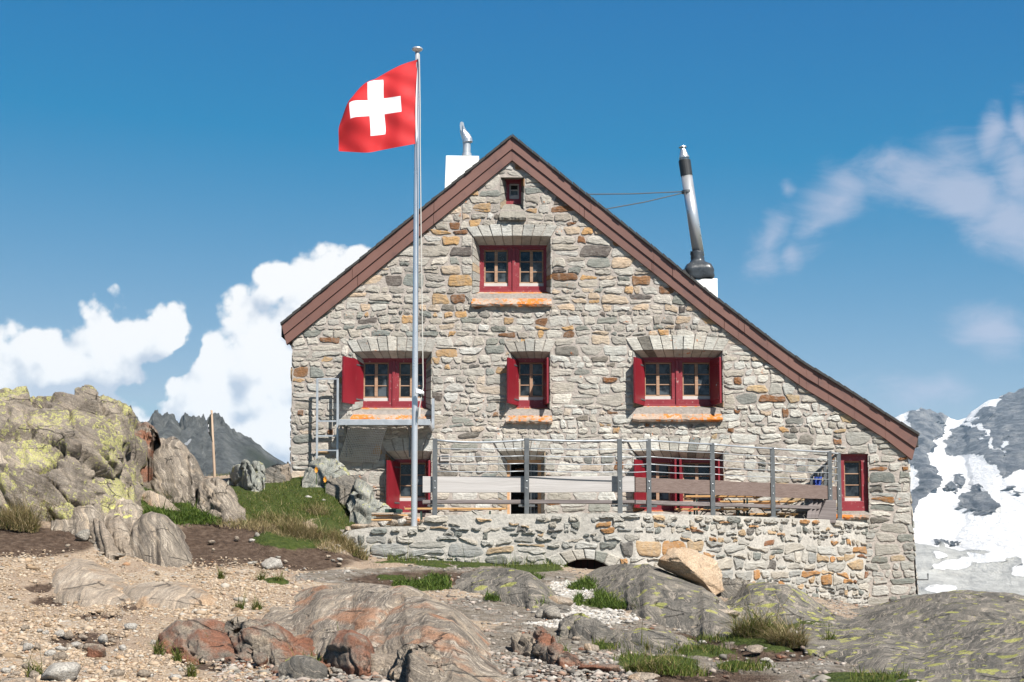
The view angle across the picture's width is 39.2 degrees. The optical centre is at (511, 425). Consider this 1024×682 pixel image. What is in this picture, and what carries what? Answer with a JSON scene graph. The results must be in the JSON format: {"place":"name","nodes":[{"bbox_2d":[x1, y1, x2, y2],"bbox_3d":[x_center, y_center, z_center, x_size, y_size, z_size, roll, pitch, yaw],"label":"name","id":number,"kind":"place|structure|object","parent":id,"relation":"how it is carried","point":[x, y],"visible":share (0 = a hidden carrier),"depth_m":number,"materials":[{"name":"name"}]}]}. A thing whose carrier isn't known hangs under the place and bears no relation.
{"place":"outdoors","nodes":[
{"label":"outdoors","id":0,"kind":"place"},
{"bbox_2d":[139,486,228,525],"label":"grass","id":1,"kind":"structure","parent":0,"point":[203,518],"depth_m":27.86,"materials":[{"name":"green plant"}]},
{"bbox_2d":[129,405,285,475],"bbox_3d":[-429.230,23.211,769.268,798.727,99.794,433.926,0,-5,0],"label":"mountain","id":2,"kind":"structure","parent":0,"point":[233,447],"depth_m":838.60,"materials":[{"name":"stone"}]},
{"bbox_2d":[213,650,657,681],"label":"gravel","id":3,"kind":"structure","parent":0,"point":[575,672],"depth_m":15.49,"materials":[{"name":"gravel"}]},
{"bbox_2d":[577,664,620,672],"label":"stone","id":4,"kind":"object","parent":3,"relation":"on","point":[607,668],"visible":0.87,"depth_m":15.74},
{"bbox_2d":[627,672,659,680],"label":"stone","id":5,"kind":"object","parent":3,"relation":"on","point":[645,676],"visible":0.81,"depth_m":14.78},
{"bbox_2d":[0,474,922,681],"bbox_3d":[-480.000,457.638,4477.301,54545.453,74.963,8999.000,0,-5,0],"label":"ground","id":6,"kind":"structure","parent":0,"point":[299,554],"depth_m":23.08,"materials":[{"name":"gravel"}]},
{"bbox_2d":[0,442,11,510],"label":"rock outcrop","id":7,"kind":"object","parent":6,"relation":"on","point":[2,460],"visible":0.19,"depth_m":26.03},
{"bbox_2d":[1,677,35,681],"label":"stone","id":8,"kind":"object","parent":6,"relation":"on","point":[24,679],"visible":0.98,"depth_m":14.57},
{"bbox_2d":[0,470,63,532],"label":"grass tussock","id":9,"kind":"object","parent":6,"relation":"on","point":[22,520],"depth_m":25.29,"materials":[{"name":"plant"}]},
{"bbox_2d":[18,649,48,676],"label":"grass tuft","id":10,"kind":"object","parent":6,"relation":"on","point":[37,670],"visible":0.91,"depth_m":15.12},
{"bbox_2d":[21,465,86,520],"bbox_3d":[-8.292,1.212,26.285,1.780,1.117,1.777,5,-7,-41],"label":"grass tussock","id":11,"kind":"object","parent":6,"relation":"on","point":[51,518],"depth_m":25.96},
{"bbox_2d":[41,662,80,681],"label":"stone","id":12,"kind":"object","parent":6,"relation":"on","point":[61,671],"visible":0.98,"depth_m":14.70,"materials":[{"name":"stone"}]},
{"bbox_2d":[0,385,147,520],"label":"rock outcrop","id":13,"kind":"object","parent":6,"relation":"on","point":[80,437],"visible":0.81,"depth_m":27.27,"materials":[{"name":"stone"}]},
{"bbox_2d":[51,505,104,548],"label":"rock outcrop","id":14,"kind":"object","parent":6,"relation":"on","point":[81,519],"visible":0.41,"depth_m":25.81,"materials":[{"name":"stone"}]},
{"bbox_2d":[75,529,89,540],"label":"stone","id":15,"kind":"object","parent":6,"relation":"on","point":[83,535],"visible":1,"depth_m":25.17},
{"bbox_2d":[51,558,130,607],"bbox_3d":[-6.584,3.016,24.021,1.878,1.606,8.109,0,-5,-3],"label":"rock slab","id":16,"kind":"object","parent":6,"relation":"on","point":[84,583],"visible":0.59,"depth_m":21.86,"materials":[{"name":"stone"}]},
{"bbox_2d":[86,644,105,657],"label":"stone","id":17,"kind":"object","parent":6,"relation":"on","point":[96,650],"visible":0.97,"depth_m":16.55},
{"bbox_2d":[98,634,107,643],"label":"stone","id":18,"kind":"object","parent":6,"relation":"on","point":[103,638],"visible":0.96,"depth_m":17.80,"materials":[{"name":"stone"}]},
{"bbox_2d":[89,517,119,559],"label":"rock outcrop","id":19,"kind":"object","parent":6,"relation":"on","point":[102,537],"visible":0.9,"depth_m":24.95,"materials":[{"name":"beige stone"}]},
{"bbox_2d":[87,477,145,514],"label":"rock outcrop","id":20,"kind":"object","parent":6,"relation":"on","point":[108,500],"visible":0.26,"depth_m":27.57,"materials":[{"name":"stone"}]},
{"bbox_2d":[110,669,124,675],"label":"stone","id":21,"kind":"object","parent":6,"relation":"on","point":[116,672],"visible":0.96,"depth_m":15.20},
{"bbox_2d":[104,515,133,557],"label":"rock outcrop","id":22,"kind":"object","parent":6,"relation":"on","point":[118,528],"visible":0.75,"depth_m":25.49,"materials":[{"name":"beige stone"}]},
{"bbox_2d":[104,497,142,530],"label":"rock outcrop","id":23,"kind":"object","parent":6,"relation":"on","point":[129,512],"visible":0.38,"depth_m":26.97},
{"bbox_2d":[124,623,137,629],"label":"stone","id":24,"kind":"object","parent":6,"relation":"on","point":[129,626],"visible":0.97,"depth_m":18.75,"materials":[{"name":"stone"}]},
{"bbox_2d":[136,669,151,676],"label":"stone","id":25,"kind":"object","parent":6,"relation":"on","point":[143,673],"visible":0.99,"depth_m":15.21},
{"bbox_2d":[134,422,160,488],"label":"rock outcrop","id":26,"kind":"object","parent":6,"relation":"on","point":[147,432],"visible":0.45,"depth_m":30.33,"materials":[{"name":"stone"}]},
{"bbox_2d":[0,549,310,681],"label":"gravel","id":27,"kind":"structure","parent":6,"relation":"on","point":[200,612],"depth_m":19.68,"materials":[{"name":"gravel"}]},
{"bbox_2d":[149,636,169,655],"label":"grass tuft","id":28,"kind":"object","parent":6,"relation":"on","point":[158,650],"visible":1,"depth_m":16.92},
{"bbox_2d":[130,511,191,567],"bbox_3d":[-6.239,2.542,26.860,1.451,1.829,5.298,0,-5,0],"label":"rock outcrop","id":29,"kind":"object","parent":6,"relation":"on","point":[158,539],"visible":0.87,"depth_m":25.02,"materials":[{"name":"stone"}]},
{"bbox_2d":[142,490,180,511],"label":"rock outcrop","id":30,"kind":"object","parent":6,"relation":"on","point":[152,497],"visible":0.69,"depth_m":28.64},
{"bbox_2d":[122,581,217,609],"bbox_3d":[-5.141,3.111,22.864,1.777,1.261,5.232,0,-5,0],"label":"rock slab","id":31,"kind":"object","parent":6,"relation":"on","point":[171,595],"visible":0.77,"depth_m":21.18,"materials":[{"name":"stone"}]},
{"bbox_2d":[157,632,185,661],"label":"grass tuft","id":32,"kind":"object","parent":6,"relation":"on","point":[177,657],"visible":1,"depth_m":16.46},
{"bbox_2d":[146,436,204,505],"bbox_3d":[-7.424,1.581,32.429,2.146,2.502,7.069,0,-5,0],"label":"rock outcrop","id":33,"kind":"object","parent":6,"relation":"on","point":[175,463],"visible":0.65,"depth_m":29.95,"materials":[{"name":"stone"}]},
{"bbox_2d":[181,655,203,677],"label":"grass tuft","id":34,"kind":"object","parent":6,"relation":"on","point":[192,672],"visible":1,"depth_m":15.42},
{"bbox_2d":[155,618,237,664],"bbox_3d":[-3.767,3.038,18.083,1.287,1.265,3.315,0,-5,0],"label":"rock outcrop","id":35,"kind":"object","parent":6,"relation":"on","point":[191,639],"visible":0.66,"depth_m":17.00,"materials":[{"name":"stone"}]},
{"bbox_2d":[211,410,215,477],"bbox_3d":[-7.092,0.555,34.099,0.161,1.847,0.068,0,-5,0],"label":"wooden post","id":36,"kind":"object","parent":6,"relation":"on","point":[213,455],"visible":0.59,"depth_m":34.08,"materials":[{"name":"brown wood"}]},
{"bbox_2d":[197,477,246,524],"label":"rock outcrop","id":37,"kind":"object","parent":6,"relation":"on","point":[218,494],"visible":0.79,"depth_m":28.69,"materials":[{"name":"stone"}]},
{"bbox_2d":[227,464,242,486],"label":"standing stone","id":38,"kind":"object","parent":6,"relation":"on","point":[236,475],"visible":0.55,"depth_m":31.87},
{"bbox_2d":[232,588,247,609],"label":"grass tuft","id":39,"kind":"object","parent":6,"relation":"on","point":[241,604],"visible":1,"depth_m":20.73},
{"bbox_2d":[240,459,262,491],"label":"standing stone","id":40,"kind":"object","parent":6,"relation":"on","point":[250,480],"visible":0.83,"depth_m":31.04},
{"bbox_2d":[250,598,264,609],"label":"grass tuft","id":41,"kind":"object","parent":6,"relation":"on","point":[258,606],"visible":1,"depth_m":20.67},
{"bbox_2d":[252,461,265,489],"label":"standing stone","id":42,"kind":"object","parent":6,"relation":"on","point":[259,467],"visible":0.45,"depth_m":31.41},
{"bbox_2d":[252,652,267,665],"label":"stone","id":43,"kind":"object","parent":6,"relation":"on","point":[259,658],"visible":0.99,"depth_m":16.04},
{"bbox_2d":[261,557,282,569],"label":"stone","id":44,"kind":"object","parent":6,"relation":"on","point":[271,563],"visible":0.98,"depth_m":24.87,"materials":[{"name":"stone"}]},
{"bbox_2d":[224,616,326,671],"bbox_3d":[-2.770,3.012,17.510,1.584,1.345,4.158,0,-5,0],"label":"rock outcrop","id":45,"kind":"object","parent":6,"relation":"on","point":[273,641],"visible":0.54,"depth_m":16.69,"materials":[{"name":"stone"}]},
{"bbox_2d":[265,464,285,482],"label":"standing stone","id":46,"kind":"object","parent":6,"relation":"on","point":[277,476],"visible":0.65,"depth_m":32.30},
{"bbox_2d":[205,472,348,552],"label":"grass","id":47,"kind":"structure","parent":6,"relation":"on","point":[253,524],"depth_m":27.30,"materials":[{"name":"plant"}]},
{"bbox_2d":[252,498,309,523],"bbox_3d":[-4.597,1.674,28.193,1.493,0.642,1.016,-1,-6,13],"label":"grass tussock","id":48,"kind":"object","parent":6,"relation":"on","point":[263,516],"depth_m":28.12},
{"bbox_2d":[211,470,354,529],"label":"grass","id":49,"kind":"structure","parent":6,"relation":"on","point":[283,488],"depth_m":29.86,"materials":[{"name":"plant"}]},
{"bbox_2d":[274,462,291,480],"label":"standing stone","id":50,"kind":"object","parent":6,"relation":"on","point":[285,469],"visible":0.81,"depth_m":32.42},
{"bbox_2d":[262,504,338,538],"bbox_3d":[-4.077,1.809,27.399,1.780,0.815,1.643,0,-5,0],"label":"grass tussock","id":51,"kind":"object","parent":6,"relation":"on","point":[298,531],"depth_m":27.36,"materials":[{"name":"plant"}]},
{"bbox_2d":[278,655,329,678],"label":"rock outcrop","id":52,"kind":"object","parent":6,"relation":"on","point":[296,666],"visible":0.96,"depth_m":15.19,"materials":[{"name":"stone"}]},
{"bbox_2d":[294,498,333,515],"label":"grass tussock","id":53,"kind":"object","parent":6,"relation":"on","point":[321,512],"depth_m":29.23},
{"bbox_2d":[302,457,349,487],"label":"rock outcrop","id":54,"kind":"object","parent":6,"relation":"on","point":[327,468],"visible":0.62,"depth_m":31.74,"materials":[{"name":"stone"}]},
{"bbox_2d":[325,475,356,511],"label":"rock outcrop","id":55,"kind":"object","parent":6,"relation":"on","point":[340,488],"visible":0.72,"depth_m":30.94,"materials":[{"name":"stone"}]},
{"bbox_2d":[320,629,374,676],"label":"rock outcrop","id":56,"kind":"object","parent":6,"relation":"on","point":[349,652],"visible":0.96,"depth_m":15.67,"materials":[{"name":"stone"}]},
{"bbox_2d":[318,524,380,559],"bbox_3d":[-2.996,2.161,27.541,1.633,0.841,1.303,0,-5,0],"label":"grass tussock","id":57,"kind":"object","parent":6,"relation":"on","point":[353,549],"depth_m":27.44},
{"bbox_2d":[346,479,395,526],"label":"rock outcrop","id":58,"kind":"object","parent":6,"relation":"on","point":[363,503],"visible":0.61,"depth_m":30.45,"materials":[{"name":"stone"}]},
{"bbox_2d":[371,654,396,671],"bbox_3d":[-1.235,2.909,15.560,0.813,0.881,0.432,0,-5,0],"label":"rock slab","id":59,"kind":"object","parent":6,"relation":"on","point":[380,661],"visible":0.32,"depth_m":15.41,"materials":[{"name":"beige stone"}]},
{"bbox_2d":[262,583,531,681],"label":"rock outcrop","id":60,"kind":"object","parent":6,"relation":"on","point":[385,619],"visible":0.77,"depth_m":17.90,"materials":[{"name":"stone"}]},
{"bbox_2d":[513,667,527,675],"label":"stone","id":61,"kind":"object","parent":60,"relation":"on","point":[519,671],"visible":0.76,"depth_m":15.44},
{"bbox_2d":[394,642,443,681],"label":"rock outcrop","id":62,"kind":"object","parent":6,"relation":"on","point":[415,663],"visible":0.99,"depth_m":14.30,"materials":[{"name":"stone"}]},
{"bbox_2d":[383,541,570,569],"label":"grass","id":63,"kind":"structure","parent":6,"relation":"on","point":[401,559],"depth_m":27.39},
{"bbox_2d":[449,568,571,612],"bbox_3d":[-0.070,3.258,25.358,1.998,1.498,8.965,0,-5,0],"label":"rock outcrop","id":64,"kind":"object","parent":6,"relation":"on","point":[522,588],"visible":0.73,"depth_m":22.88,"materials":[{"name":"stone"}]},
{"bbox_2d":[389,557,638,609],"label":"grass","id":65,"kind":"structure","parent":6,"relation":"on","point":[600,598],"depth_m":23.19,"materials":[{"name":"green plant"}]},
{"bbox_2d":[535,609,546,617],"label":"stone","id":66,"kind":"object","parent":6,"relation":"on","point":[539,613],"visible":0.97,"depth_m":20.71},
{"bbox_2d":[511,626,581,666],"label":"rock outcrop","id":67,"kind":"object","parent":6,"relation":"on","point":[539,642],"visible":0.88,"depth_m":16.87,"materials":[{"name":"stone"}]},
{"bbox_2d":[558,613,614,640],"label":"rock outcrop","id":68,"kind":"object","parent":6,"relation":"on","point":[582,626],"visible":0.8,"depth_m":18.81,"materials":[{"name":"stone"}]},
{"bbox_2d":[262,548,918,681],"bbox_3d":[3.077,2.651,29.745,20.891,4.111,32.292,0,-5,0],"label":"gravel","id":69,"kind":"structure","parent":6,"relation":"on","point":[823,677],"depth_m":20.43,"materials":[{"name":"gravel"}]},
{"bbox_2d":[584,643,598,651],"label":"stone","id":70,"kind":"object","parent":6,"relation":"on","point":[590,646],"visible":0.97,"depth_m":17.27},
{"bbox_2d":[280,122,928,605],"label":"stone house","id":71,"kind":"structure","parent":6,"relation":"on","point":[558,304],"depth_m":33.30,"materials":[{"name":"grey stone"}]},
{"bbox_2d":[316,378,434,461],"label":"escape platform","id":72,"kind":"structure","parent":71,"relation":"attached to","point":[368,423],"depth_m":32.75,"materials":[{"name":"metal"}]},
{"bbox_2d":[342,356,431,421],"bbox_3d":[-2.866,-0.828,33.347,2.052,1.542,0.999,0,-5,0],"label":"window","id":73,"kind":"structure","parent":71,"relation":"in","point":[381,383],"depth_m":33.57,"materials":[{"name":"red paint"}]},
{"bbox_2d":[386,459,429,522],"bbox_3d":[-2.369,1.516,33.172,1.023,1.496,0.906,0,-5,0],"label":"window","id":74,"kind":"structure","parent":71,"relation":"in","point":[398,472],"depth_m":33.30,"materials":[{"name":"red paint"}]},
{"bbox_2d":[471,245,551,306],"bbox_3d":[-0.010,-3.500,33.658,1.864,1.553,0.642,0,-5,0],"label":"window","id":75,"kind":"structure","parent":71,"relation":"in","point":[503,268],"depth_m":33.87,"materials":[{"name":"red paint"}]},
{"bbox_2d":[499,179,525,220],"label":"window","id":76,"kind":"structure","parent":71,"relation":"in","point":[513,191],"depth_m":33.98,"materials":[{"name":"red paint"}]},
{"bbox_2d":[507,460,541,513],"bbox_3d":[0.284,1.788,34.083,0.851,1.851,1.500,0,-5,0],"label":"window","id":77,"kind":"structure","parent":71,"relation":"in","point":[511,508],"depth_m":33.47,"materials":[{"name":"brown wood"}]},
{"bbox_2d":[506,357,551,423],"bbox_3d":[0.392,-0.804,33.401,1.066,1.579,0.887,0,-5,0],"label":"window","id":78,"kind":"structure","parent":71,"relation":"in","point":[527,385],"depth_m":33.51,"materials":[{"name":"red paint"}]},
{"bbox_2d":[634,458,719,510],"bbox_3d":[3.792,1.500,33.182,2.026,1.523,0.888,0,-5,0],"label":"window","id":79,"kind":"structure","parent":71,"relation":"in","point":[705,471],"depth_m":33.37,"materials":[{"name":"red paint"}]},
{"bbox_2d":[632,357,722,421],"bbox_3d":[3.810,-0.833,33.403,2.075,1.562,0.888,0,-5,0],"label":"window","id":80,"kind":"structure","parent":71,"relation":"in","point":[658,381],"depth_m":33.57,"materials":[{"name":"red paint"}]},
{"bbox_2d":[836,454,868,519],"bbox_3d":[7.824,1.415,33.143,0.833,1.532,0.542,0,-5,0],"label":"window","id":81,"kind":"structure","parent":71,"relation":"in","point":[854,468],"depth_m":33.15,"materials":[{"name":"red paint"}]},
{"bbox_2d":[340,513,868,605],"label":"terrace wall","id":82,"kind":"structure","parent":6,"relation":"on","point":[825,558],"depth_m":28.29,"materials":[{"name":"stone"}]},
{"bbox_2d":[411,46,423,525],"bbox_3d":[-1.901,-2.693,28.585,0.229,9.983,0.325,2,-6,-20],"label":"flagpole","id":83,"kind":"object","parent":82,"relation":"on","point":[416,412],"visible":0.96,"depth_m":28.52,"materials":[{"name":"metal"}]},
{"bbox_2d":[339,59,418,152],"bbox_3d":[-2.733,-6.428,28.973,1.663,1.940,0.504,-2,-6,19],"label":"flag","id":84,"kind":"object","parent":83,"relation":"attached to","point":[380,112],"visible":1,"depth_m":28.90,"materials":[{"name":"red fabric"}]},
{"bbox_2d":[404,508,505,523],"bbox_3d":[-1.168,1.950,29.748,2.102,0.482,0.260,0,-5,0],"label":"bench","id":85,"kind":"object","parent":82,"relation":"on","point":[454,509],"visible":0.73,"depth_m":29.64,"materials":[{"name":"brown wood"}]},
{"bbox_2d":[423,438,843,520],"bbox_3d":[3.202,1.158,29.878,10.316,1.671,2.133,3,-6,-26],"label":"terrace railing","id":86,"kind":"object","parent":82,"relation":"on","point":[526,484],"visible":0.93,"depth_m":28.38,"materials":[{"name":"grey metal"}]},
{"bbox_2d":[810,454,837,501],"bbox_3d":[7.129,1.415,32.781,0.652,1.590,0.059,-2,-6,17],"label":"stair railing","id":87,"kind":"object","parent":86,"relation":"attached to","point":[824,466],"visible":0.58,"depth_m":32.81,"materials":[{"name":"grey metal"}]},
{"bbox_2d":[675,508,748,515],"bbox_3d":[4.300,2.042,30.895,1.574,0.514,0.260,0,-5,0],"label":"bench","id":88,"kind":"object","parent":82,"relation":"on","point":[737,512],"visible":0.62,"depth_m":30.79,"materials":[{"name":"brown wood"}]},
{"bbox_2d":[683,495,760,515],"bbox_3d":[4.619,1.946,31.456,1.680,0.809,0.500,0,-5,0],"label":"table","id":89,"kind":"object","parent":82,"relation":"on","point":[708,496],"visible":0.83,"depth_m":31.27,"materials":[{"name":"brown wood"}]},
{"bbox_2d":[717,501,796,516],"bbox_3d":[5.540,2.080,32.498,1.735,0.738,0.460,0,-5,0],"label":"table","id":90,"kind":"object","parent":82,"relation":"on","point":[787,502],"visible":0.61,"depth_m":32.37,"materials":[{"name":"brown wood"}]},
{"bbox_2d":[733,513,797,517],"bbox_3d":[5.654,2.183,32.037,1.418,0.449,0.260,0,-5,0],"label":"bench","id":91,"kind":"object","parent":82,"relation":"on","point":[767,514],"visible":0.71,"depth_m":31.93,"materials":[{"name":"brown wood"}]},
{"bbox_2d":[807,499,813,518],"bbox_3d":[6.689,1.781,32.175,0.090,0.649,0.658,-2,-6,20],"label":"leaning board","id":92,"kind":"object","parent":82,"relation":"on","point":[809,514],"visible":0.57,"depth_m":32.02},
{"bbox_2d":[818,500,835,522],"bbox_3d":[7.003,1.951,32.410,0.474,0.510,0.700,0,-5,0],"label":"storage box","id":93,"kind":"object","parent":82,"relation":"on","point":[827,510],"visible":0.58,"depth_m":32.06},
{"bbox_2d":[626,620,657,649],"bbox_3d":[1.631,2.534,17.481,0.387,0.461,0.457,3,-6,-33],"label":"grass tuft","id":94,"kind":"object","parent":6,"relation":"on","point":[647,646],"visible":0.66,"depth_m":17.45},
{"bbox_2d":[608,644,686,674],"bbox_3d":[1.483,2.493,15.528,1.051,0.388,0.754,0,-5,0],"label":"grass tussock","id":95,"kind":"object","parent":6,"relation":"on","point":[648,666],"depth_m":15.46,"materials":[{"name":"plant"}]},
{"bbox_2d":[604,627,698,654],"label":"rock outcrop","id":96,"kind":"object","parent":6,"relation":"on","point":[660,636],"visible":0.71,"depth_m":17.80,"materials":[{"name":"stone"}]},
{"bbox_2d":[585,564,743,640],"bbox_3d":[2.397,3.442,26.476,2.398,1.788,15.172,0,-5,0],"label":"rock outcrop","id":97,"kind":"object","parent":6,"relation":"on","point":[665,598],"visible":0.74,"depth_m":21.90,"materials":[{"name":"stone"}]},
{"bbox_2d":[657,547,723,594],"bbox_3d":[3.026,2.476,24.480,1.136,0.820,1.221,0,-5,0],"label":"boulder","id":98,"kind":"object","parent":97,"relation":"on","point":[693,566],"visible":0.94,"depth_m":24.11,"materials":[{"name":"stone"}]},
{"bbox_2d":[719,609,739,617],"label":"stone","id":99,"kind":"object","parent":6,"relation":"on","point":[734,612],"visible":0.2,"depth_m":21.28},
{"bbox_2d":[716,578,751,597],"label":"rock outcrop","id":100,"kind":"object","parent":6,"relation":"on","point":[731,587],"visible":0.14,"depth_m":24.54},
{"bbox_2d":[563,620,908,681],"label":"grass","id":101,"kind":"structure","parent":6,"relation":"on","point":[686,669],"depth_m":16.18,"materials":[{"name":"plant"}]},
{"bbox_2d":[702,570,807,638],"bbox_3d":[3.216,2.348,18.778,1.526,0.956,2.302,-5,-7,42],"label":"grass tussock","id":102,"kind":"object","parent":6,"relation":"on","point":[740,629],"depth_m":18.73,"materials":[{"name":"plant"}]},
{"bbox_2d":[746,644,763,653],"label":"stone","id":103,"kind":"object","parent":6,"relation":"on","point":[755,648],"visible":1,"depth_m":17.54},
{"bbox_2d":[706,577,833,648],"bbox_3d":[2.961,2.294,18.497,2.790,1.103,1.550,-2,-6,24],"label":"grass tussock","id":104,"kind":"object","parent":6,"relation":"on","point":[787,638],"depth_m":18.15,"materials":[{"name":"plant"}]},
{"bbox_2d":[726,582,837,624],"bbox_3d":[4.190,3.365,24.444,1.984,1.410,7.358,0,-5,0],"label":"rock outcrop","id":105,"kind":"object","parent":6,"relation":"on","point":[763,592],"visible":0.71,"depth_m":22.15,"materials":[{"name":"stone"}]},
{"bbox_2d":[798,620,1023,681],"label":"rock outcrop","id":106,"kind":"object","parent":6,"relation":"on","point":[983,651],"visible":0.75,"depth_m":16.90,"materials":[{"name":"stone"}]},
{"bbox_2d":[815,612,842,639],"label":"grass tuft","id":107,"kind":"object","parent":106,"relation":"on","point":[828,637],"visible":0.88,"depth_m":18.92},
{"bbox_2d":[827,590,1023,641],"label":"rock outcrop","id":108,"kind":"object","parent":6,"relation":"on","point":[923,617],"visible":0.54,"depth_m":21.57,"materials":[{"name":"stone"}]},
{"bbox_2d":[0,0,1023,463],"label":"sky","id":109,"kind":"structure","parent":0,"point":[176,183],"materials":[{"name":"blue"}]},
{"bbox_2d":[520,580,641,628],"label":"gravel","id":110,"kind":"structure","parent":0,"point":[611,614],"depth_m":21.38,"materials":[{"name":"gravel"}]},
{"bbox_2d":[543,605,560,618],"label":"stone","id":111,"kind":"object","parent":110,"relation":"on","point":[552,612],"visible":0.98,"depth_m":20.64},
{"bbox_2d":[549,595,572,605],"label":"stone","id":112,"kind":"object","parent":110,"relation":"on","point":[562,600],"visible":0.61,"depth_m":21.99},
{"bbox_2d":[895,387,1023,595],"bbox_3d":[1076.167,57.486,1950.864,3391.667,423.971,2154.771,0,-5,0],"label":"mountain","id":113,"kind":"structure","parent":0,"point":[967,485],"depth_m":1541.76,"materials":[{"name":"snow"}]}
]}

